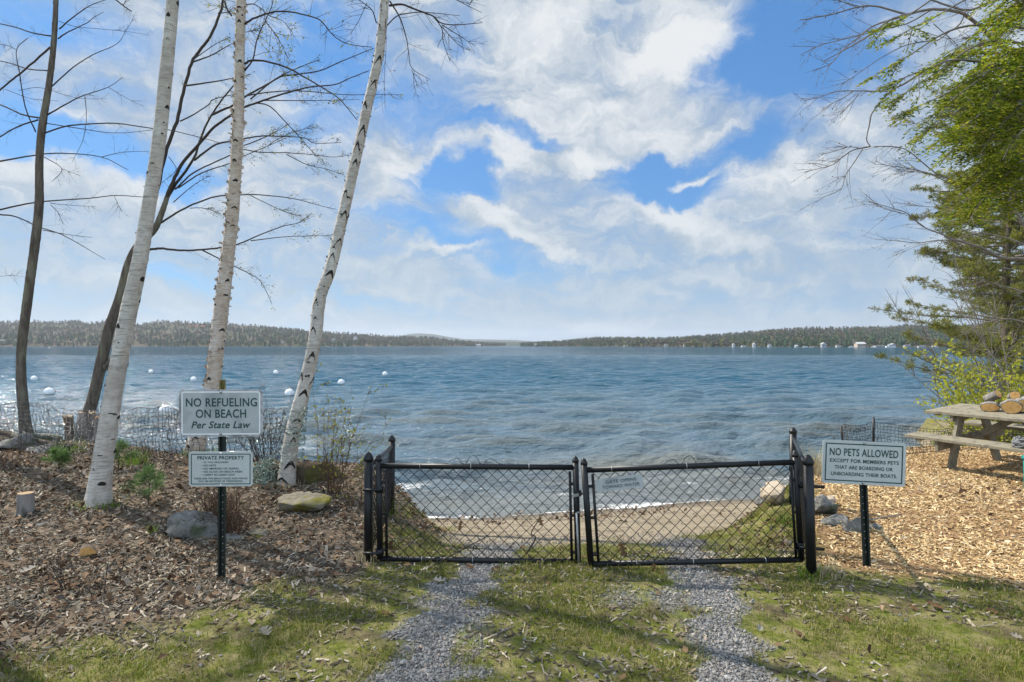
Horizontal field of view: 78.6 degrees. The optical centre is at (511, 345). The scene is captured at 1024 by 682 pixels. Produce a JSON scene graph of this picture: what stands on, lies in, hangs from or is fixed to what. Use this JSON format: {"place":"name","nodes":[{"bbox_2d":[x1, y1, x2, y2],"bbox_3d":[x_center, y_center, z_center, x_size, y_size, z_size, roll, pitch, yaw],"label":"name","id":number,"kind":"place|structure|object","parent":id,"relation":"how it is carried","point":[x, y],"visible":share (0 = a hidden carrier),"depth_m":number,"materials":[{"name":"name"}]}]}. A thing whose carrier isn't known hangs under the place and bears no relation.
{"place":"outdoors","nodes":[
{"label":"outdoors","id":0,"kind":"place"},
{"bbox_2d":[0,322,503,346],"bbox_3d":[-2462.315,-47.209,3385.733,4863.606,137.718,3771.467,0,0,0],"label":"hill","id":1,"kind":"structure","parent":0,"point":[139,344],"depth_m":1922.51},
{"bbox_2d":[0,319,505,346],"bbox_3d":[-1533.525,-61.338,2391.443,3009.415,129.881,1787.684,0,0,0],"label":"woods","id":2,"kind":"object","parent":1,"relation":"on","point":[303,339],"visible":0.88,"depth_m":2009.72,"materials":[{"name":"plant"}]},
{"bbox_2d":[404,333,536,341],"bbox_3d":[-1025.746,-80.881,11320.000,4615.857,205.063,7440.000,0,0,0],"label":"mountain","id":3,"kind":"structure","parent":0,"point":[433,335],"depth_m":9071.86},
{"bbox_2d":[472,341,532,345],"bbox_3d":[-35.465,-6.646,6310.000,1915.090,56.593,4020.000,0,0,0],"label":"shore hill","id":4,"kind":"structure","parent":0,"point":[512,343],"depth_m":4909.07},
{"bbox_2d":[0,346,1022,517],"bbox_3d":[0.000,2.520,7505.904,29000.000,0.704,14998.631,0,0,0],"label":"lake","id":5,"kind":"structure","parent":0,"point":[606,406],"depth_m":26.77,"materials":[{"name":"liquid"}]},
{"bbox_2d":[43,387,54,394],"bbox_3d":[-23.462,2.348,31.706,0.480,0.540,0.480,0,0,0],"label":"buoy","id":6,"kind":"object","parent":5,"relation":"on","point":[48,391],"visible":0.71,"depth_m":31.55,"materials":[{"name":"white plastic"}]},
{"bbox_2d":[159,403,172,412],"bbox_3d":[-12.574,2.357,22.726,0.459,0.516,0.459,0,0,0],"label":"buoy","id":7,"kind":"object","parent":5,"relation":"on","point":[161,408],"visible":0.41,"depth_m":22.59,"materials":[{"name":"white plastic"}]},
{"bbox_2d":[285,389,294,395],"bbox_3d":[-11.037,2.352,31.048,0.470,0.529,0.470,0,0,0],"label":"buoy","id":8,"kind":"object","parent":5,"relation":"on","point":[288,392],"visible":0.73,"depth_m":30.87,"materials":[{"name":"white plastic"}]},
{"bbox_2d":[338,379,344,384],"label":"buoy","id":9,"kind":"object","parent":5,"relation":"on","point":[341,381],"visible":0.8,"depth_m":40.02,"materials":[{"name":"white plastic"}]},
{"bbox_2d":[0,418,1023,681],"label":"ground","id":10,"kind":"structure","parent":0,"point":[344,644],"depth_m":3.86,"materials":[{"name":"plant"}]},
{"bbox_2d":[0,429,42,469],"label":"shrub","id":11,"kind":"object","parent":10,"relation":"on","point":[4,452],"visible":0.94,"depth_m":7.19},
{"bbox_2d":[15,491,35,515],"bbox_3d":[-4.535,1.473,5.830,0.160,0.199,0.166,0,0,38],"label":"stump","id":12,"kind":"object","parent":10,"relation":"on","point":[25,502],"visible":0.93,"depth_m":5.78,"materials":[{"name":"grey wood"}]},
{"bbox_2d":[0,433,62,449],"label":"rock","id":13,"kind":"object","parent":10,"relation":"on","point":[5,443],"visible":0.49,"depth_m":9.47,"materials":[{"name":"grey stone"}]},
{"bbox_2d":[0,430,73,447],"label":"fallen log","id":14,"kind":"object","parent":10,"relation":"on","point":[13,434],"visible":0.28,"depth_m":9.77,"materials":[{"name":"grey wood"}]},
{"bbox_2d":[26,443,61,453],"bbox_3d":[-6.793,1.533,9.236,0.716,0.162,0.375,0,0,12],"label":"rock","id":15,"kind":"object","parent":10,"relation":"on","point":[38,449],"visible":0.28,"depth_m":9.13,"materials":[{"name":"grey stone"}]},
{"bbox_2d":[38,443,73,468],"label":"pine seedling","id":16,"kind":"object","parent":10,"relation":"on","point":[62,454],"visible":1,"depth_m":7.12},
{"bbox_2d":[45,427,77,461],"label":"shrub","id":17,"kind":"object","parent":10,"relation":"on","point":[60,442],"visible":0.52,"depth_m":7.64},
{"bbox_2d":[63,415,74,439],"bbox_3d":[-7.416,1.413,10.496,0.210,0.495,0.190,0,0,0],"label":"stump","id":18,"kind":"object","parent":10,"relation":"on","point":[71,433],"visible":0.55,"depth_m":10.44,"materials":[{"name":"grey wood"}]},
{"bbox_2d":[50,434,90,452],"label":"grass tuft","id":19,"kind":"object","parent":10,"relation":"on","point":[75,446],"visible":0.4,"depth_m":9.12,"materials":[{"name":"green plant"}]},
{"bbox_2d":[73,411,96,441],"bbox_3d":[-7.239,1.436,10.578,0.404,0.651,0.351,0,0,0],"label":"stump","id":20,"kind":"object","parent":10,"relation":"on","point":[80,423],"visible":0.48,"depth_m":10.47,"materials":[{"name":"grey wood"}]},
{"bbox_2d":[79,544,96,556],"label":"rock","id":21,"kind":"object","parent":10,"relation":"on","point":[88,549],"visible":0.97,"depth_m":4.84,"materials":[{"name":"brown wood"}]},
{"bbox_2d":[92,414,99,441],"bbox_3d":[-6.909,1.416,10.421,0.199,0.634,0.174,0,0,0],"label":"stump","id":22,"kind":"object","parent":10,"relation":"on","point":[95,425],"visible":0.18,"depth_m":10.35,"materials":[{"name":"wood"}]},
{"bbox_2d":[67,492,128,510],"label":"grass tuft","id":23,"kind":"object","parent":10,"relation":"on","point":[94,504],"visible":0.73,"depth_m":5.93,"materials":[{"name":"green plant"}]},
{"bbox_2d":[67,553,129,596],"bbox_3d":[-2.779,1.540,4.164,0.466,0.302,0.242,0,0,34],"label":"shrub","id":24,"kind":"object","parent":10,"relation":"on","point":[68,558],"visible":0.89,"depth_m":4.14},
{"bbox_2d":[0,0,225,433],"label":"bare tree","id":25,"kind":"object","parent":10,"relation":"on","point":[23,330],"visible":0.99,"depth_m":15.94,"materials":[{"name":"brown plant"}]},
{"bbox_2d":[114,438,139,468],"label":"pine seedling","id":26,"kind":"object","parent":10,"relation":"on","point":[119,444],"visible":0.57,"depth_m":7.27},
{"bbox_2d":[84,0,178,507],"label":"birch tree","id":27,"kind":"object","parent":10,"relation":"on","point":[99,490],"visible":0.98,"depth_m":6.00,"materials":[{"name":"white plant"}]},
{"bbox_2d":[118,443,151,466],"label":"grass tuft","id":28,"kind":"object","parent":10,"relation":"on","point":[133,460],"visible":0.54,"depth_m":7.51,"materials":[{"name":"green plant"}]},
{"bbox_2d":[116,461,167,501],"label":"pine seedling","id":29,"kind":"object","parent":10,"relation":"on","point":[148,472],"visible":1,"depth_m":5.98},
{"bbox_2d":[145,521,160,534],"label":"grass tuft","id":30,"kind":"object","parent":10,"relation":"on","point":[151,531],"visible":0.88,"depth_m":5.31,"materials":[{"name":"green plant"}]},
{"bbox_2d":[0,401,307,489],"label":"net fence","id":31,"kind":"object","parent":10,"relation":"on","point":[265,480],"visible":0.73,"depth_m":7.81,"materials":[{"name":"black plastic"}]},
{"bbox_2d":[130,420,182,481],"bbox_3d":[-3.890,1.155,6.806,0.540,0.686,0.749,0,0,-18],"label":"shrub","id":32,"kind":"object","parent":10,"relation":"on","point":[150,451],"visible":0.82,"depth_m":6.70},
{"bbox_2d":[132,564,183,611],"bbox_3d":[-2.401,1.645,4.291,0.023,0.020,0.828,0,0,-8],"label":"stick","id":33,"kind":"object","parent":10,"relation":"on","point":[139,605],"visible":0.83,"depth_m":4.09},
{"bbox_2d":[165,510,217,538],"bbox_3d":[-2.703,1.524,5.337,0.450,0.233,0.306,0,0,-18],"label":"rock","id":34,"kind":"object","parent":10,"relation":"on","point":[189,529],"visible":0.73,"depth_m":5.24,"materials":[{"name":"grey stone"}]},
{"bbox_2d":[175,443,217,456],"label":"grass tuft","id":35,"kind":"object","parent":10,"relation":"on","point":[198,451],"visible":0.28,"depth_m":8.75,"materials":[{"name":"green plant"}]},
{"bbox_2d":[168,482,259,527],"bbox_3d":[-2.583,1.397,5.542,0.723,0.472,0.832,0,0,-38],"label":"shrub","id":36,"kind":"object","parent":10,"relation":"on","point":[210,509],"visible":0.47,"depth_m":5.54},
{"bbox_2d":[0,453,428,645],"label":"fallen twigs","id":37,"kind":"object","parent":10,"relation":"on","point":[98,630],"visible":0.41,"depth_m":4.98,"materials":[{"name":"wood"}]},
{"bbox_2d":[179,380,262,579],"bbox_3d":[-2.041,0.968,4.402,0.580,1.452,0.048,0,0,0],"label":"sign post","id":38,"kind":"object","parent":10,"relation":"on","point":[222,412],"visible":1,"depth_m":4.39,"materials":[{"name":"metal"}]},
{"bbox_2d":[0,435,450,681],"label":"wood mulch","id":39,"kind":"object","parent":10,"relation":"on","point":[142,583],"visible":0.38,"depth_m":4.85,"materials":[{"name":"wood"}]},
{"bbox_2d":[19,565,34,572],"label":"oak leaf","id":40,"kind":"object","parent":39,"relation":"on","point":[27,569],"visible":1,"depth_m":4.55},
{"bbox_2d":[32,538,87,588],"bbox_3d":[-3.039,1.497,4.225,0.343,0.392,0.150,0,0,0],"label":"shrub","id":41,"kind":"object","parent":39,"relation":"on","point":[61,582],"visible":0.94,"depth_m":4.24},
{"bbox_2d":[304,532,325,563],"bbox_3d":[-1.585,1.618,5.028,0.024,0.058,0.752,0,0,-30],"label":"stick","id":42,"kind":"object","parent":39,"relation":"on","point":[316,549],"visible":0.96,"depth_m":4.98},
{"bbox_2d":[213,533,243,539],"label":"rock","id":43,"kind":"object","parent":10,"relation":"on","point":[235,537],"visible":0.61,"depth_m":5.20,"materials":[{"name":"grey stone"}]},
{"bbox_2d":[203,486,277,536],"bbox_3d":[-2.347,1.372,5.389,0.580,0.542,0.623,0,0,-28],"label":"shrub","id":44,"kind":"object","parent":10,"relation":"on","point":[234,522],"visible":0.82,"depth_m":5.35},
{"bbox_2d":[82,0,402,412],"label":"bare tree","id":45,"kind":"object","parent":10,"relation":"on","point":[101,365],"visible":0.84,"depth_m":15.95,"materials":[{"name":"brown plant"}]},
{"bbox_2d":[245,528,270,537],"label":"rock","id":46,"kind":"object","parent":10,"relation":"on","point":[257,532],"visible":0.91,"depth_m":5.29,"materials":[{"name":"stone"}]},
{"bbox_2d":[258,625,271,634],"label":"oak leaf","id":47,"kind":"object","parent":10,"relation":"on","point":[263,630],"visible":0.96,"depth_m":3.57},
{"bbox_2d":[228,377,306,474],"bbox_3d":[-2.800,0.922,7.077,0.823,1.103,0.947,0,0,-32],"label":"shrub","id":48,"kind":"object","parent":10,"relation":"on","point":[255,448],"visible":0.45,"depth_m":6.94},
{"bbox_2d":[183,0,370,453],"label":"birch tree","id":49,"kind":"object","parent":10,"relation":"on","point":[223,286],"visible":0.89,"depth_m":8.78,"materials":[{"name":"white plant"}]},
{"bbox_2d":[268,478,304,488],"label":"grass tuft","id":50,"kind":"object","parent":10,"relation":"on","point":[289,486],"visible":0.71,"depth_m":6.44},
{"bbox_2d":[258,461,346,483],"bbox_3d":[-2.278,1.372,6.819,0.827,0.243,0.547,0,0,-38],"label":"rock","id":51,"kind":"object","parent":10,"relation":"on","point":[309,473],"visible":0.51,"depth_m":6.65,"materials":[{"name":"stone"}]},
{"bbox_2d":[275,491,331,511],"bbox_3d":[-1.952,1.502,5.913,0.555,0.178,0.389,0,0,30],"label":"rock","id":52,"kind":"object","parent":10,"relation":"on","point":[308,501],"visible":0.91,"depth_m":5.82,"materials":[{"name":"stone"}]},
{"bbox_2d":[314,452,381,511],"bbox_3d":[-1.514,1.298,5.885,0.456,0.616,1.006,0,0,20],"label":"shrub","id":53,"kind":"object","parent":10,"relation":"on","point":[359,503],"visible":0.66,"depth_m":5.92,"materials":[{"name":"brown plant"}]},
{"bbox_2d":[299,363,398,494],"bbox_3d":[-1.736,0.860,6.388,1.058,1.360,0.943,0,0,27],"label":"shrub","id":54,"kind":"object","parent":10,"relation":"on","point":[326,460],"visible":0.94,"depth_m":6.32,"materials":[{"name":"green plant"}]},
{"bbox_2d":[355,543,377,563],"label":"grass tuft","id":55,"kind":"object","parent":10,"relation":"on","point":[362,558],"visible":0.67,"depth_m":4.74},
{"bbox_2d":[363,435,395,561],"bbox_3d":[-1.125,1.317,5.388,0.077,1.014,1.295,0,0,-3],"label":"chain link fence","id":56,"kind":"object","parent":10,"relation":"on","point":[369,469],"visible":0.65,"depth_m":4.77,"materials":[{"name":"black metal"}]},
{"bbox_2d":[363,454,582,563],"bbox_3d":[-0.270,1.262,4.740,1.704,0.881,0.100,0,0,0],"label":"gate leaf","id":57,"kind":"object","parent":56,"relation":"attached to","point":[380,513],"visible":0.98,"depth_m":4.73,"materials":[{"name":"black metal"}]},
{"bbox_2d":[525,513,540,554],"bbox_3d":[0.151,1.430,4.738,0.130,0.338,0.046,0,0,32],"label":"stick","id":58,"kind":"object","parent":57,"relation":"attached to","point":[533,535],"visible":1,"depth_m":4.73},
{"bbox_2d":[277,0,487,486],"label":"birch tree","id":59,"kind":"object","parent":10,"relation":"on","point":[287,469],"visible":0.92,"depth_m":6.56,"materials":[{"name":"white plant"}]},
{"bbox_2d":[374,493,396,517],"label":"grass tuft","id":60,"kind":"object","parent":10,"relation":"on","point":[390,511],"visible":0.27,"depth_m":5.96,"materials":[{"name":"green plant"}]},
{"bbox_2d":[433,537,484,565],"bbox_3d":[-0.431,1.583,4.748,0.488,0.205,0.015,0,0,-21],"label":"stick","id":61,"kind":"object","parent":10,"relation":"on","point":[456,552],"visible":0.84,"depth_m":4.74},
{"bbox_2d":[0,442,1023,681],"bbox_3d":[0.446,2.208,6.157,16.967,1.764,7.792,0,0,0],"label":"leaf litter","id":62,"kind":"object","parent":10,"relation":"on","point":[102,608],"visible":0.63,"depth_m":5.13,"materials":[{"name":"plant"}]},
{"bbox_2d":[0,527,1023,681],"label":"stray wood chips","id":63,"kind":"object","parent":10,"relation":"on","point":[617,659],"visible":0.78,"depth_m":3.82,"materials":[{"name":"wood"}]},
{"bbox_2d":[760,480,785,504],"bbox_3d":[2.644,1.506,6.328,0.248,0.254,0.297,0,0,0],"label":"rock","id":64,"kind":"object","parent":10,"relation":"on","point":[774,493],"visible":0.82,"depth_m":6.26,"materials":[{"name":"beige stone"}]},
{"bbox_2d":[774,510,795,527],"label":"grass tuft","id":65,"kind":"object","parent":10,"relation":"on","point":[781,520],"visible":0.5,"depth_m":5.65,"materials":[{"name":"green plant"}]},
{"bbox_2d":[789,427,816,576],"bbox_3d":[2.467,1.274,5.344,0.102,0.984,1.902,0,0,21],"label":"chain link fence","id":66,"kind":"object","parent":10,"relation":"on","point":[806,465],"visible":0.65,"depth_m":4.48,"materials":[{"name":"black metal"}]},
{"bbox_2d":[580,450,824,566],"bbox_3d":[1.392,1.201,4.599,1.774,0.865,0.102,0,0,0],"label":"gate leaf","id":67,"kind":"object","parent":66,"relation":"attached to","point":[619,483],"visible":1,"depth_m":4.61,"materials":[{"name":"black metal"}]},
{"bbox_2d":[618,542,626,556],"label":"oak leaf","id":68,"kind":"object","parent":67,"relation":"attached to","point":[622,549],"visible":1,"depth_m":4.59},
{"bbox_2d":[800,444,821,476],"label":"grass tuft","id":69,"kind":"object","parent":10,"relation":"on","point":[817,464],"visible":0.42,"depth_m":7.54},
{"bbox_2d":[796,560,830,582],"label":"grass tuft","id":70,"kind":"object","parent":10,"relation":"on","point":[802,572],"visible":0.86,"depth_m":4.44,"materials":[{"name":"green plant"}]},
{"bbox_2d":[815,494,837,514],"bbox_3d":[2.901,1.502,5.872,0.231,0.240,0.301,0,0,-32],"label":"rock","id":71,"kind":"object","parent":10,"relation":"on","point":[824,504],"visible":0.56,"depth_m":5.78,"materials":[{"name":"grey stone"}]},
{"bbox_2d":[816,553,844,580],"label":"grass tuft","id":72,"kind":"object","parent":10,"relation":"on","point":[825,569],"visible":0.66,"depth_m":4.48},
{"bbox_2d":[807,417,855,440],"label":"shrub","id":73,"kind":"object","parent":10,"relation":"on","point":[839,428],"visible":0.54,"depth_m":9.61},
{"bbox_2d":[827,495,836,502],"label":"rock","id":74,"kind":"object","parent":10,"relation":"on","point":[831,498],"visible":0.66,"depth_m":6.09,"materials":[{"name":"beige stone"}]},
{"bbox_2d":[820,514,847,525],"bbox_3d":[2.899,1.576,5.654,0.235,0.090,0.325,0,0,33],"label":"rock","id":75,"kind":"object","parent":10,"relation":"on","point":[834,520],"visible":0.7,"depth_m":5.61,"materials":[{"name":"grey stone"}]},
{"bbox_2d":[841,615,854,621],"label":"oak leaf","id":76,"kind":"object","parent":10,"relation":"on","point":[847,617],"visible":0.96,"depth_m":3.74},
{"bbox_2d":[841,517,860,532],"bbox_3d":[2.982,1.552,5.422,0.251,0.143,0.127,0,0,-21],"label":"rock","id":77,"kind":"object","parent":10,"relation":"on","point":[854,524],"visible":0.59,"depth_m":5.39,"materials":[{"name":"grey stone"}]},
{"bbox_2d":[821,440,905,565],"bbox_3d":[2.613,1.182,4.662,0.599,0.957,0.052,0,0,4],"label":"sign post","id":78,"kind":"object","parent":10,"relation":"on","point":[863,465],"visible":1,"depth_m":4.65,"materials":[{"name":"metal"}]},
{"bbox_2d":[869,523,881,530],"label":"rock","id":79,"kind":"object","parent":10,"relation":"on","point":[875,526],"visible":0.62,"depth_m":5.45,"materials":[{"name":"grey stone"}]},
{"bbox_2d":[869,514,901,520],"bbox_3d":[3.332,1.582,5.703,0.644,0.029,0.023,0,0,-24],"label":"stick","id":80,"kind":"object","parent":10,"relation":"on","point":[883,517],"visible":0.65,"depth_m":5.73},
{"bbox_2d":[789,0,1023,344],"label":"bare tree","id":81,"kind":"object","parent":10,"relation":"on","point":[973,21],"visible":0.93,"depth_m":7.33,"materials":[{"name":"grey plant"}]},
{"bbox_2d":[794,445,1023,592],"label":"wood mulch","id":82,"kind":"object","parent":10,"relation":"on","point":[1016,574],"visible":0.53,"depth_m":5.73,"materials":[{"name":"wood"}]},
{"bbox_2d":[840,417,1023,453],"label":"net fence","id":83,"kind":"object","parent":10,"relation":"on","point":[874,425],"visible":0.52,"depth_m":9.70,"materials":[{"name":"black plastic"}]},
{"bbox_2d":[925,600,942,608],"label":"oak leaf","id":84,"kind":"object","parent":10,"relation":"on","point":[934,604],"visible":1,"depth_m":3.93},
{"bbox_2d":[856,0,1023,238],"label":"hemlock tree","id":85,"kind":"object","parent":10,"relation":"on","point":[1006,91],"visible":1,"depth_m":5.05,"materials":[{"name":"green plant"}]},
{"bbox_2d":[905,403,1023,468],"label":"picnic table","id":86,"kind":"object","parent":10,"relation":"on","point":[990,431],"visible":0.89,"depth_m":8.34,"materials":[{"name":"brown wood"}]},
{"bbox_2d":[980,401,1000,411],"bbox_3d":[6.332,0.807,8.283,0.226,0.126,0.172,0,0,39],"label":"firewood","id":87,"kind":"object","parent":86,"relation":"on","point":[990,406],"visible":0.97,"depth_m":8.23,"materials":[{"name":"beige wood"}]},
{"bbox_2d":[983,390,1001,401],"bbox_3d":[6.714,0.714,8.748,0.121,0.192,0.215,0,0,-20],"label":"firewood","id":88,"kind":"object","parent":86,"relation":"on","point":[994,395],"visible":0.91,"depth_m":8.70,"materials":[{"name":"grey wood"}]},
{"bbox_2d":[999,399,1022,413],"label":"firewood","id":89,"kind":"object","parent":86,"relation":"on","point":[1011,406],"visible":1,"depth_m":7.98,"materials":[{"name":"beige wood"}]},
{"bbox_2d":[1007,391,1020,398],"bbox_3d":[6.903,0.700,8.610,0.124,0.161,0.278,0,0,33],"label":"firewood","id":90,"kind":"object","parent":86,"relation":"on","point":[1014,395],"visible":0.77,"depth_m":8.51,"materials":[{"name":"beige wood"}]},
{"bbox_2d":[1011,436,1023,447],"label":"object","id":91,"kind":"object","parent":86,"relation":"on","point":[1017,442],"visible":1,"depth_m":7.42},
{"bbox_2d":[1015,398,1023,411],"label":"firewood","id":92,"kind":"object","parent":86,"relation":"on","point":[1020,400],"visible":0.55,"depth_m":8.00,"materials":[{"name":"grey wood"}]},
{"bbox_2d":[929,243,1023,440],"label":"bush","id":93,"kind":"object","parent":10,"relation":"on","point":[987,349],"visible":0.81,"depth_m":11.59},
{"bbox_2d":[1022,455,1023,483],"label":"bin","id":94,"kind":"object","parent":10,"relation":"on","point":[1023,467],"visible":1,"depth_m":7.17,"materials":[{"name":"teal plastic"}]},
{"bbox_2d":[0,480,1023,681],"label":"grass","id":95,"kind":"structure","parent":0,"point":[888,647],"depth_m":3.64,"materials":[{"name":"plant"}]},
{"bbox_2d":[0,0,1023,341],"label":"sky","id":96,"kind":"structure","parent":0,"point":[593,168],"materials":[{"name":"blue"}]},
{"bbox_2d":[369,541,773,681],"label":"gravel path","id":97,"kind":"structure","parent":0,"point":[453,638],"depth_m":3.64,"materials":[{"name":"gravel"}]},
{"bbox_2d":[195,506,977,681],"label":"gravel","id":98,"kind":"structure","parent":0,"point":[487,551],"depth_m":3.76,"materials":[{"name":"gravel"}]},
{"bbox_2d":[433,576,444,581],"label":"oak leaf","id":99,"kind":"object","parent":98,"relation":"on","point":[437,579],"visible":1,"depth_m":4.36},
{"bbox_2d":[428,418,972,546],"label":"beach","id":100,"kind":"structure","parent":0,"point":[663,520],"depth_m":7.67,"materials":[{"name":"sand"}]},
{"bbox_2d":[755,497,765,504],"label":"rock","id":101,"kind":"object","parent":100,"relation":"on","point":[758,500],"visible":0.55,"depth_m":9.36,"materials":[{"name":"grey stone"}]},
{"bbox_2d":[867,74,1023,396],"bbox_3d":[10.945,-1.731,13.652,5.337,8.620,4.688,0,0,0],"label":"pine tree","id":102,"kind":"object","parent":100,"relation":"on","point":[1008,298],"visible":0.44,"depth_m":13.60,"materials":[{"name":"green plant"}]},
{"bbox_2d":[886,281,1023,442],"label":"shrub","id":103,"kind":"object","parent":100,"relation":"on","point":[932,351],"visible":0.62,"depth_m":13.29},
{"bbox_2d":[902,337,1023,436],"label":"shrub","id":104,"kind":"object","parent":100,"relation":"on","point":[981,365],"visible":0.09,"depth_m":13.10,"materials":[{"name":"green plant"}]},
{"bbox_2d":[913,347,1023,446],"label":"shrub","id":105,"kind":"object","parent":100,"relation":"on","point":[979,395],"visible":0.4,"depth_m":11.43,"materials":[{"name":"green plant"}]},
{"bbox_2d":[928,331,1023,438],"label":"shrub","id":106,"kind":"object","parent":100,"relation":"on","point":[971,380],"visible":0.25,"depth_m":12.19,"materials":[{"name":"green plant"}]},
{"bbox_2d":[947,180,1023,362],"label":"pine tree","id":107,"kind":"object","parent":100,"relation":"on","point":[1022,250],"visible":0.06,"depth_m":17.28,"materials":[{"name":"green plant"}]},
{"bbox_2d":[557,328,1014,346],"bbox_3d":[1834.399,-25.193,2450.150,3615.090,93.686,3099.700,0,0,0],"label":"hill","id":108,"kind":"structure","parent":0,"point":[616,345],"depth_m":1212.31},
{"bbox_2d":[519,324,1023,346],"bbox_3d":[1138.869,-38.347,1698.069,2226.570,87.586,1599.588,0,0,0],"label":"woods","id":109,"kind":"object","parent":108,"relation":"on","point":[892,333],"visible":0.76,"depth_m":1301.20,"materials":[{"name":"plant"}]},
{"bbox_2d":[773,338,779,346],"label":"conifer tree","id":110,"kind":"object","parent":108,"relation":"on","point":[776,344],"visible":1,"depth_m":1001.54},
{"bbox_2d":[853,342,865,346],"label":"house","id":111,"kind":"structure","parent":108,"relation":"on","point":[859,344],"depth_m":905.42,"materials":[{"name":"white"}]},
{"bbox_2d":[898,336,903,346],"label":"conifer tree","id":112,"kind":"object","parent":108,"relation":"on","point":[900,341],"visible":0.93,"depth_m":932.00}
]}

